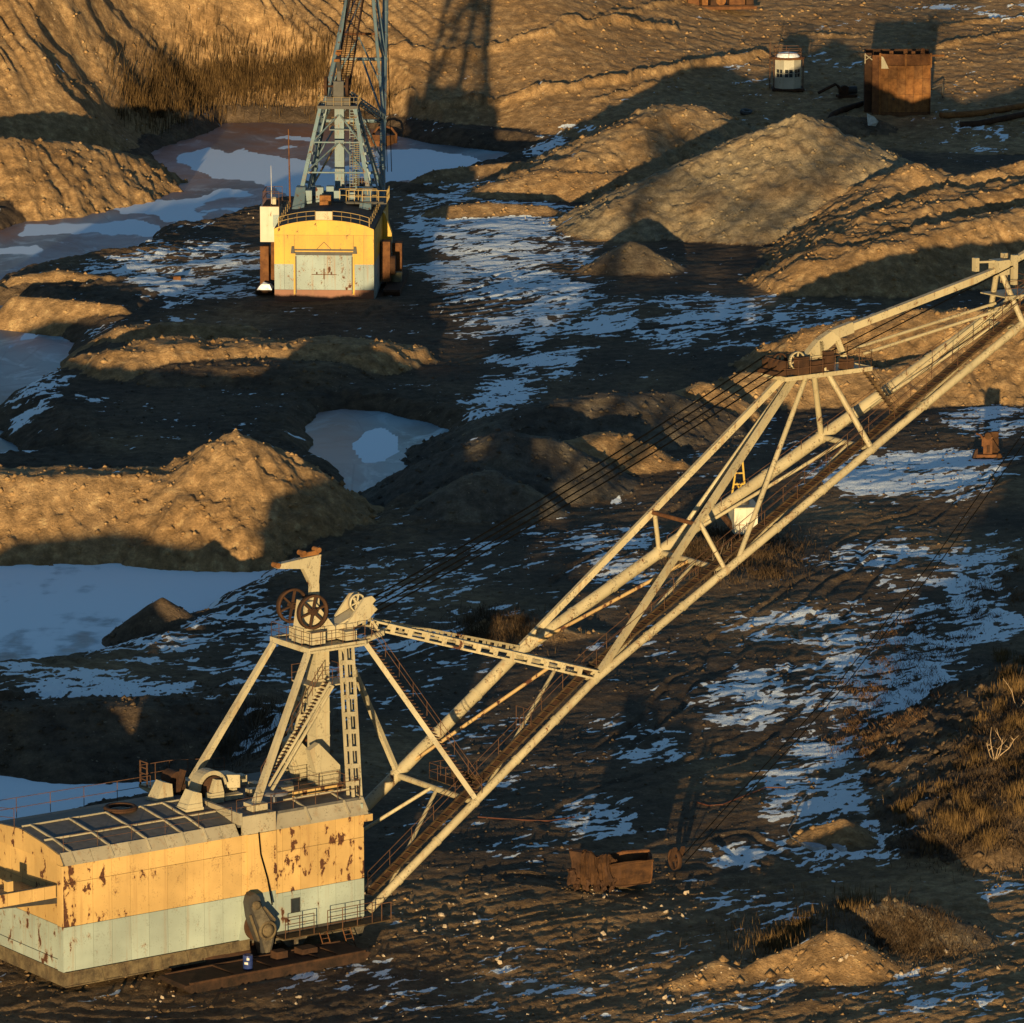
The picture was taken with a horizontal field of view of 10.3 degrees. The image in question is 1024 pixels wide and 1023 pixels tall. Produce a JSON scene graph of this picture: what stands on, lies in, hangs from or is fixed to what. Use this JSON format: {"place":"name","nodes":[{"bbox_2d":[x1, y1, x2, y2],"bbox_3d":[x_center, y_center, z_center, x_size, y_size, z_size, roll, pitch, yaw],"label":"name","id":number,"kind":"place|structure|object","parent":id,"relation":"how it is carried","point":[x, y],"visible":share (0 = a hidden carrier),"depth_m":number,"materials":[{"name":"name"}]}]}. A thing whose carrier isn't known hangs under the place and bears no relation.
{"place":"outdoors","nodes":[
{"label":"outdoors","id":0,"kind":"place"},
{"bbox_2d":[0,330,73,452],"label":"frozen pond","id":1,"kind":"structure","parent":0,"point":[27,359],"depth_m":572.51,"materials":[{"name":"ice"}]},
{"bbox_2d":[0,776,154,820],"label":"snow covered pond","id":2,"kind":"structure","parent":0,"point":[12,787],"depth_m":397.80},
{"bbox_2d":[0,563,268,660],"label":"snow covered pond","id":3,"kind":"structure","parent":0,"point":[56,610],"depth_m":460.13,"materials":[{"name":"white snow"}]},
{"bbox_2d":[0,122,507,308],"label":"frozen lake","id":4,"kind":"structure","parent":0,"point":[228,168],"depth_m":696.52,"materials":[{"name":"ice"}]},
{"bbox_2d":[305,409,448,492],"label":"frozen pond","id":5,"kind":"structure","parent":0,"point":[360,450],"depth_m":524.04,"materials":[{"name":"blue ice"}]},
{"bbox_2d":[0,103,1023,1022],"bbox_3d":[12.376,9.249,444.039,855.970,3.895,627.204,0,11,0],"label":"ground","id":6,"kind":"structure","parent":0,"point":[510,287],"depth_m":437.68,"materials":[{"name":"brown soil"}]},
{"bbox_2d":[1,269,116,287],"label":"spoil heap","id":7,"kind":"object","parent":6,"relation":"on","point":[54,276],"visible":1,"depth_m":604.73,"materials":[{"name":"brown soil"}]},
{"bbox_2d":[0,295,131,336],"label":"spoil heap","id":8,"kind":"object","parent":6,"relation":"on","point":[26,309],"visible":1,"depth_m":587.94,"materials":[{"name":"brown soil"}]},
{"bbox_2d":[0,464,171,565],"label":"spoil heap","id":9,"kind":"object","parent":6,"relation":"on","point":[48,542],"visible":0.98,"depth_m":477.06,"materials":[{"name":"brown soil"}]},
{"bbox_2d":[0,136,187,221],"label":"spoil heap","id":10,"kind":"object","parent":6,"relation":"on","point":[64,181],"visible":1,"depth_m":671.01,"materials":[{"name":"brown soil"}]},
{"bbox_2d":[0,684,287,784],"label":"spoil heap","id":11,"kind":"object","parent":6,"relation":"on","point":[91,763],"visible":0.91,"depth_m":406.45,"materials":[{"name":"brown soil"}]},
{"bbox_2d":[101,597,199,646],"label":"spoil heap","id":12,"kind":"object","parent":6,"relation":"on","point":[144,621],"visible":0.95,"depth_m":442.62,"materials":[{"name":"brown soil"}]},
{"bbox_2d":[60,322,260,366],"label":"spoil heap","id":13,"kind":"object","parent":6,"relation":"on","point":[122,334],"visible":0.88,"depth_m":569.46,"materials":[{"name":"brown soil"}]},
{"bbox_2d":[173,276,180,279],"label":"iron block","id":14,"kind":"object","parent":6,"relation":"on","point":[176,277],"depth_m":606.77,"materials":[{"name":"brown metal"}]},
{"bbox_2d":[190,604,226,617],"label":"spoil heap","id":15,"kind":"object","parent":6,"relation":"on","point":[198,614],"visible":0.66,"depth_m":446.23,"materials":[{"name":"brown soil"}]},
{"bbox_2d":[47,335,438,381],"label":"spoil heap","id":16,"kind":"object","parent":6,"relation":"on","point":[132,364],"visible":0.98,"depth_m":552.64,"materials":[{"name":"brown soil"}]},
{"bbox_2d":[118,430,384,571],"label":"spoil heap","id":17,"kind":"object","parent":6,"relation":"on","point":[233,541],"visible":0.98,"depth_m":475.96,"materials":[{"name":"brown soil"}]},
{"bbox_2d":[162,676,345,770],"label":"scrub","id":18,"kind":"object","parent":6,"relation":"on","point":[272,705],"visible":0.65,"depth_m":406.71,"materials":[{"name":"brown plant"}]},
{"bbox_2d":[123,357,386,412],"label":"spoil heap","id":19,"kind":"object","parent":6,"relation":"on","point":[281,375],"visible":1,"depth_m":545.58,"materials":[{"name":"brown soil"}]},
{"bbox_2d":[239,692,272,737],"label":"bare shrub","id":20,"kind":"object","parent":6,"relation":"on","point":[257,716],"visible":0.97,"depth_m":406.86,"materials":[{"name":"brown plant"}]},
{"bbox_2d":[255,0,408,300],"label":"dragline excavator","id":21,"kind":"object","parent":6,"relation":"on","point":[333,242],"visible":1,"depth_m":600.99,"materials":[{"name":"metal"}]},
{"bbox_2d":[273,215,278,226],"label":"cabin window","id":22,"kind":"structure","parent":21,"relation":"in","point":[275,217],"depth_m":598.83,"materials":[{"name":"white glass"}]},
{"bbox_2d":[295,255,323,289],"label":"door","id":23,"kind":"structure","parent":21,"relation":"in","point":[310,268],"depth_m":592.72,"materials":[{"name":"blue paint"}]},
{"bbox_2d":[324,255,352,289],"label":"door","id":24,"kind":"structure","parent":21,"relation":"in","point":[337,268],"depth_m":592.58,"materials":[{"name":"blue paint"}]},
{"bbox_2d":[364,125,396,145],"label":"dragline bucket","id":25,"kind":"object","parent":21,"relation":"hanging from","point":[376,138],"visible":0.51,"depth_m":725.51,"materials":[{"name":"brown metal"}]},
{"bbox_2d":[386,181,450,193],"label":"spoil heap","id":26,"kind":"object","parent":6,"relation":"on","point":[412,187],"visible":0.62,"depth_m":674.43,"materials":[{"name":"brown soil"}]},
{"bbox_2d":[408,161,525,183],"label":"spoil heap","id":27,"kind":"object","parent":6,"relation":"on","point":[451,174],"visible":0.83,"depth_m":686.50,"materials":[{"name":"brown soil"}]},
{"bbox_2d":[405,470,568,524],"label":"spoil heap","id":28,"kind":"object","parent":6,"relation":"on","point":[470,505],"visible":0.94,"depth_m":481.39,"materials":[{"name":"brown soil"}]},
{"bbox_2d":[419,202,566,219],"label":"spoil heap","id":29,"kind":"object","parent":6,"relation":"on","point":[453,212],"visible":1,"depth_m":654.61,"materials":[{"name":"brown soil"}]},
{"bbox_2d":[408,600,585,655],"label":"scrub","id":30,"kind":"object","parent":6,"relation":"on","point":[517,619],"visible":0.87,"depth_m":436.44,"materials":[{"name":"brown plant"}]},
{"bbox_2d":[361,430,639,506],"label":"spoil heap","id":31,"kind":"object","parent":6,"relation":"on","point":[507,461],"visible":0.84,"depth_m":492.15,"materials":[{"name":"brown soil"}]},
{"bbox_2d":[0,250,1023,993],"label":"dragline excavator","id":32,"kind":"object","parent":6,"relation":"on","point":[202,878],"visible":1,"depth_m":350.93,"materials":[{"name":"metal"}]},
{"bbox_2d":[243,953,252,969],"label":"drum","id":33,"kind":"object","parent":32,"relation":"on","point":[247,961],"visible":1,"depth_m":343.04,"materials":[{"name":"blue plastic"}]},
{"bbox_2d":[283,894,300,929],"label":"side door","id":34,"kind":"structure","parent":32,"relation":"in","point":[292,903],"depth_m":348.61,"materials":[{"name":"green paint"}]},
{"bbox_2d":[0,104,1023,990],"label":"earth clods","id":35,"kind":"object","parent":6,"relation":"on","point":[484,490],"visible":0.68,"depth_m":484.76,"materials":[{"name":"earth"}]},
{"bbox_2d":[0,343,1023,1022],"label":"earth clods","id":36,"kind":"object","parent":6,"relation":"on","point":[568,743],"visible":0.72,"depth_m":400.06,"materials":[{"name":"brown soil"}]},
{"bbox_2d":[7,2,1023,1022],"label":"pebbles","id":37,"kind":"object","parent":6,"relation":"on","point":[742,893],"visible":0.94,"depth_m":636.30,"materials":[{"name":"stone"}]},
{"bbox_2d":[478,816,574,821],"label":"power cable","id":38,"kind":"object","parent":6,"relation":"on","point":[529,820],"visible":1,"depth_m":380.85,"materials":[{"name":"rubber"}]},
{"bbox_2d":[469,618,609,645],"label":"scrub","id":39,"kind":"object","parent":6,"relation":"on","point":[569,635],"visible":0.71,"depth_m":435.02,"materials":[{"name":"brown plant"}]},
{"bbox_2d":[463,165,668,202],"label":"spoil heap","id":40,"kind":"object","parent":6,"relation":"on","point":[558,188],"visible":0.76,"depth_m":670.38,"materials":[{"name":"brown soil"}]},
{"bbox_2d":[400,391,755,465],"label":"spoil heap","id":41,"kind":"object","parent":6,"relation":"on","point":[562,413],"visible":0.83,"depth_m":514.62,"materials":[{"name":"brown soil"}]},
{"bbox_2d":[567,848,653,892],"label":"wrecked bucket","id":42,"kind":"object","parent":6,"relation":"on","point":[628,868],"visible":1,"depth_m":363.46,"materials":[{"name":"brown metal"}]},
{"bbox_2d":[464,104,759,192],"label":"spoil heap","id":43,"kind":"object","parent":6,"relation":"on","point":[588,153],"visible":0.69,"depth_m":682.56,"materials":[{"name":"brown soil"}]},
{"bbox_2d":[561,431,691,474],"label":"spoil heap","id":44,"kind":"object","parent":6,"relation":"on","point":[608,444],"visible":0.82,"depth_m":500.97,"materials":[{"name":"brown soil"}]},
{"bbox_2d":[576,241,686,276],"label":"spoil heap","id":45,"kind":"object","parent":6,"relation":"on","point":[634,262],"visible":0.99,"depth_m":612.96,"materials":[{"name":"brown soil"}]},
{"bbox_2d":[667,846,685,869],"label":"rope sheave","id":46,"kind":"object","parent":6,"relation":"on","point":[672,853],"visible":1,"depth_m":368.56,"materials":[{"name":"brown metal"}]},
{"bbox_2d":[661,960,747,991],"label":"spoil heap","id":47,"kind":"object","parent":6,"relation":"on","point":[709,973],"visible":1,"depth_m":342.21,"materials":[{"name":"brown soil"}]},
{"bbox_2d":[669,381,772,422],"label":"spoil heap","id":48,"kind":"object","parent":6,"relation":"on","point":[706,388],"visible":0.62,"depth_m":527.24,"materials":[{"name":"brown soil"}]},
{"bbox_2d":[548,113,914,246],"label":"spoil heap","id":49,"kind":"object","parent":6,"relation":"on","point":[778,199],"visible":0.86,"depth_m":642.54,"materials":[{"name":"brown soil"}]},
{"bbox_2d":[659,541,806,567],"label":"spoil heap","id":50,"kind":"object","parent":6,"relation":"on","point":[781,557],"visible":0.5,"depth_m":462.46,"materials":[{"name":"brown soil"}]},
{"bbox_2d":[715,462,757,540],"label":"dragline bucket","id":51,"kind":"object","parent":6,"relation":"on","point":[737,515],"visible":0.45,"depth_m":471.23,"materials":[{"name":"white paint"}]},
{"bbox_2d":[734,509,745,532],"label":"rear door","id":52,"kind":"structure","parent":51,"relation":"in","point":[739,515],"depth_m":470.95,"materials":[{"name":"white paint"}]},
{"bbox_2d":[746,509,757,528],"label":"rear door","id":53,"kind":"structure","parent":51,"relation":"in","point":[748,511],"depth_m":471.06,"materials":[{"name":"white paint"}]},
{"bbox_2d":[636,513,840,596],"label":"scrub","id":54,"kind":"object","parent":6,"relation":"on","point":[697,542],"visible":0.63,"depth_m":462.91,"materials":[{"name":"brown plant"}]},
{"bbox_2d":[696,787,784,805],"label":"power cable","id":55,"kind":"object","parent":6,"relation":"on","point":[740,796],"visible":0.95,"depth_m":386.77,"materials":[{"name":"black rubber"}]},
{"bbox_2d":[680,895,877,981],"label":"dry reeds","id":56,"kind":"object","parent":6,"relation":"on","point":[789,933],"visible":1,"depth_m":351.04,"materials":[{"name":"brown plant"}]},
{"bbox_2d":[711,367,877,410],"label":"spoil heap","id":57,"kind":"object","parent":6,"relation":"on","point":[859,386],"visible":0.34,"depth_m":534.97,"materials":[{"name":"brown soil"}]},
{"bbox_2d":[787,795,806,845],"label":"power cable","id":58,"kind":"object","parent":6,"relation":"on","point":[794,820],"visible":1,"depth_m":380.83,"materials":[{"name":"black rubber"}]},
{"bbox_2d":[802,842,825,850],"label":"concrete slab","id":59,"kind":"object","parent":6,"relation":"on","point":[812,846],"depth_m":374.39,"materials":[{"name":"grey concrete"}]},
{"bbox_2d":[741,930,901,986],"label":"spoil heap","id":60,"kind":"object","parent":6,"relation":"on","point":[818,955],"visible":0.99,"depth_m":343.79,"materials":[{"name":"brown soil"}]},
{"bbox_2d":[786,818,880,848],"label":"spoil heap","id":61,"kind":"object","parent":6,"relation":"on","point":[822,835],"visible":1,"depth_m":375.60,"materials":[{"name":"brown soil"}]},
{"bbox_2d":[832,844,846,851],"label":"concrete slab","id":62,"kind":"object","parent":6,"relation":"on","point":[840,848],"depth_m":373.91,"materials":[{"name":"grey concrete"}]},
{"bbox_2d":[793,878,918,941],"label":"dry reeds","id":63,"kind":"object","parent":6,"relation":"on","point":[853,901],"visible":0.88,"depth_m":359.07,"materials":[{"name":"brown plant"}]},
{"bbox_2d":[727,307,1023,403],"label":"spoil heap","id":64,"kind":"object","parent":6,"relation":"on","point":[1010,354],"visible":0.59,"depth_m":545.82,"materials":[{"name":"brown soil"}]},
{"bbox_2d":[737,177,1023,285],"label":"spoil heap","id":65,"kind":"object","parent":6,"relation":"on","point":[969,204],"visible":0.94,"depth_m":618.32,"materials":[{"name":"brown soil"}]},
{"bbox_2d":[756,206,1023,298],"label":"spoil heap","id":66,"kind":"object","parent":6,"relation":"on","point":[920,278],"visible":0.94,"depth_m":601.92,"materials":[{"name":"brown soil"}]},
{"bbox_2d":[756,160,1023,265],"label":"spoil heap","id":67,"kind":"object","parent":6,"relation":"on","point":[879,184],"visible":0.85,"depth_m":633.67,"materials":[{"name":"brown soil"}]},
{"bbox_2d":[782,900,999,954],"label":"spoil heap","id":68,"kind":"object","parent":6,"relation":"on","point":[958,927],"visible":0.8,"depth_m":350.75,"materials":[{"name":"brown soil"}]},
{"bbox_2d":[797,552,1023,771],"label":"dry grass","id":69,"kind":"structure","parent":6,"relation":"on","point":[903,685],"depth_m":424.57,"materials":[{"name":"brown plant"}]},
{"bbox_2d":[826,896,1020,990],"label":"scrub","id":70,"kind":"object","parent":6,"relation":"on","point":[910,930],"visible":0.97,"depth_m":349.73,"materials":[{"name":"brown plant"}]},
{"bbox_2d":[853,657,1023,860],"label":"spoil heap","id":71,"kind":"object","parent":6,"relation":"on","point":[883,766],"visible":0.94,"depth_m":391.36,"materials":[{"name":"brown soil"}]},
{"bbox_2d":[986,727,1018,760],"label":"bare shrub","id":72,"kind":"object","parent":71,"relation":"on","point":[993,759],"visible":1,"depth_m":384.64,"materials":[{"name":"beige plant"}]},
{"bbox_2d":[859,647,1023,883],"bbox_3d":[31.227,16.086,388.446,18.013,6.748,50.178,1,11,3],"label":"dry grass","id":73,"kind":"structure","parent":6,"relation":"on","point":[973,818],"depth_m":377.73,"materials":[{"name":"brown plant"}]},
{"bbox_2d":[873,346,1023,410],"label":"spoil heap","id":74,"kind":"object","parent":6,"relation":"on","point":[985,395],"visible":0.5,"depth_m":536.75,"materials":[{"name":"brown soil"}]},
{"bbox_2d":[938,762,1023,873],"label":"spoil heap","id":75,"kind":"object","parent":6,"relation":"on","point":[980,866],"visible":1,"depth_m":369.77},
{"bbox_2d":[972,431,1001,458],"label":"rusty hook block","id":76,"kind":"object","parent":6,"relation":"on","point":[990,443],"depth_m":507.96,"materials":[{"name":"brown metal"}]},
{"bbox_2d":[0,0,1023,155],"bbox_3d":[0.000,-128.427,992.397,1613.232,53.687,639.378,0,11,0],"label":"hillside","id":77,"kind":"structure","parent":0,"point":[48,31],"depth_m":747.95,"materials":[{"name":"brown soil"}]},
{"bbox_2d":[85,3,362,138],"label":"dry reeds","id":78,"kind":"object","parent":77,"relation":"on","point":[232,84],"visible":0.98,"depth_m":750.47,"materials":[{"name":"brown plant"}]},
{"bbox_2d":[292,29,412,130],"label":"dry reeds","id":79,"kind":"object","parent":77,"relation":"on","point":[321,75],"visible":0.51,"depth_m":749.39,"materials":[{"name":"brown plant"}]},
{"bbox_2d":[0,0,1023,153],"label":"earth clods","id":80,"kind":"object","parent":77,"relation":"on","point":[583,66],"visible":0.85,"depth_m":748.01,"materials":[{"name":"brown soil"}]},
{"bbox_2d":[687,0,756,11],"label":"scrap sled","id":81,"kind":"object","parent":77,"relation":"on","point":[719,5],"visible":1,"depth_m":784.80,"materials":[{"name":"brown metal"}]},
{"bbox_2d":[740,108,752,114],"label":"tyre","id":82,"kind":"object","parent":77,"relation":"on","point":[745,111],"visible":1,"depth_m":728.72,"materials":[{"name":"rubber"}]},
{"bbox_2d":[769,44,805,91],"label":"control kiosk","id":83,"kind":"object","parent":77,"relation":"on","point":[786,71],"visible":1,"depth_m":740.55,"materials":[{"name":"paint"}]},
{"bbox_2d":[777,69,781,76],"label":"window","id":84,"kind":"structure","parent":83,"relation":"in","point":[779,72],"depth_m":740.72,"materials":[{"name":"black glass"}]},
{"bbox_2d":[785,70,792,76],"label":"window","id":85,"kind":"structure","parent":83,"relation":"in","point":[788,73],"depth_m":740.36,"materials":[{"name":"black glass"}]},
{"bbox_2d":[795,69,798,76],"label":"window","id":86,"kind":"structure","parent":83,"relation":"in","point":[797,70],"depth_m":740.90,"materials":[{"name":"black glass"}]},
{"bbox_2d":[818,83,857,97],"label":"pump","id":87,"kind":"object","parent":77,"relation":"on","point":[844,91],"visible":1,"depth_m":737.40,"materials":[{"name":"metal"}]},
{"bbox_2d":[828,100,863,117],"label":"pipe","id":88,"kind":"object","parent":77,"relation":"on","point":[843,109],"visible":0.55,"depth_m":730.61,"materials":[{"name":"black metal"}]},
{"bbox_2d":[824,116,898,137],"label":"spoil heap","id":89,"kind":"object","parent":77,"relation":"on","point":[846,125],"visible":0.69,"depth_m":717.52,"materials":[{"name":"brown soil"}]},
{"bbox_2d":[867,114,877,125],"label":"torn sheet","id":90,"kind":"object","parent":89,"relation":"on","point":[872,120],"visible":1,"depth_m":718.07,"materials":[{"name":"white paint"}]},
{"bbox_2d":[864,48,943,116],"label":"hopper tank","id":91,"kind":"object","parent":77,"relation":"on","point":[898,81],"visible":0.96,"depth_m":727.60,"materials":[{"name":"brown metal"}]},
{"bbox_2d":[931,84,943,97],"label":"pipe","id":92,"kind":"object","parent":77,"relation":"on","point":[938,86],"visible":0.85,"depth_m":738.21,"materials":[{"name":"metal"}]},
{"bbox_2d":[939,103,1023,118],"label":"pipe","id":93,"kind":"object","parent":77,"relation":"on","point":[983,112],"visible":1,"depth_m":727.71,"materials":[{"name":"brown metal"}]},
{"bbox_2d":[960,111,1023,127],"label":"pipe","id":94,"kind":"object","parent":77,"relation":"on","point":[993,120],"visible":1,"depth_m":723.18,"materials":[{"name":"black metal"}]}
]}

